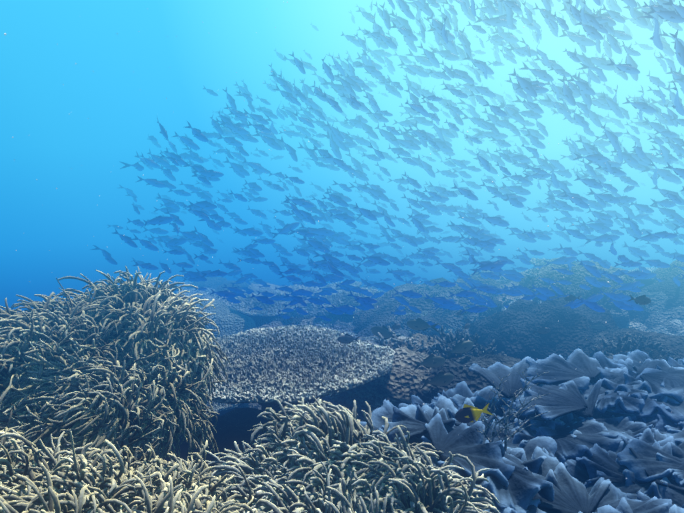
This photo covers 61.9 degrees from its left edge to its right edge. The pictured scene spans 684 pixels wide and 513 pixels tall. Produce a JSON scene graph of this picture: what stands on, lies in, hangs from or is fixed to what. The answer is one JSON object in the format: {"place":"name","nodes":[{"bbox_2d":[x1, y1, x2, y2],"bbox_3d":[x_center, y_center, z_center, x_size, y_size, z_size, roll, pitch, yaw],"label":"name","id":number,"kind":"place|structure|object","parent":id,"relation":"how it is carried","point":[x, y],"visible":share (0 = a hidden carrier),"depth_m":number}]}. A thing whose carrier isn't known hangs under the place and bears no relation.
{"place":"outdoors","nodes":[
{"label":"outdoors","id":0,"kind":"place"},
{"bbox_2d":[4,2,676,489],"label":"marine snow","id":1,"kind":"structure","parent":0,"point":[442,214],"depth_m":1.69},
{"bbox_2d":[0,156,683,473],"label":"water","id":2,"kind":"structure","parent":0,"point":[68,218],"depth_m":43.09},
{"bbox_2d":[0,266,499,512],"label":"soft coral colonies","id":3,"kind":"object","parent":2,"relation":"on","point":[115,398],"visible":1,"depth_m":1.34},
{"bbox_2d":[118,257,683,470],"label":"hard corals","id":4,"kind":"object","parent":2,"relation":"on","point":[269,353],"visible":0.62,"depth_m":3.69},
{"bbox_2d":[360,348,683,512],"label":"plate corals","id":5,"kind":"object","parent":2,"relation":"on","point":[598,434],"visible":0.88,"depth_m":1.77},
{"bbox_2d":[0,0,683,160],"label":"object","id":6,"kind":"structure","parent":0,"point":[113,108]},
{"bbox_2d":[91,0,683,327],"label":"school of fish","id":7,"kind":"object","parent":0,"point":[658,12],"visible":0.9,"depth_m":4.59},
{"bbox_2d":[287,291,654,355],"bbox_3d":[0.717,0.501,3.872,3.039,1.190,2.515,3,11,16],"label":"reef fish","id":8,"kind":"object","parent":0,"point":[346,338],"visible":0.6,"depth_m":3.31},
{"bbox_2d":[371,318,605,422],"bbox_3d":[0.830,0.384,3.432,1.232,0.853,4.063,6,12,29],"label":"reef fish","id":9,"kind":"object","parent":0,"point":[466,413],"visible":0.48,"depth_m":2.72}
]}

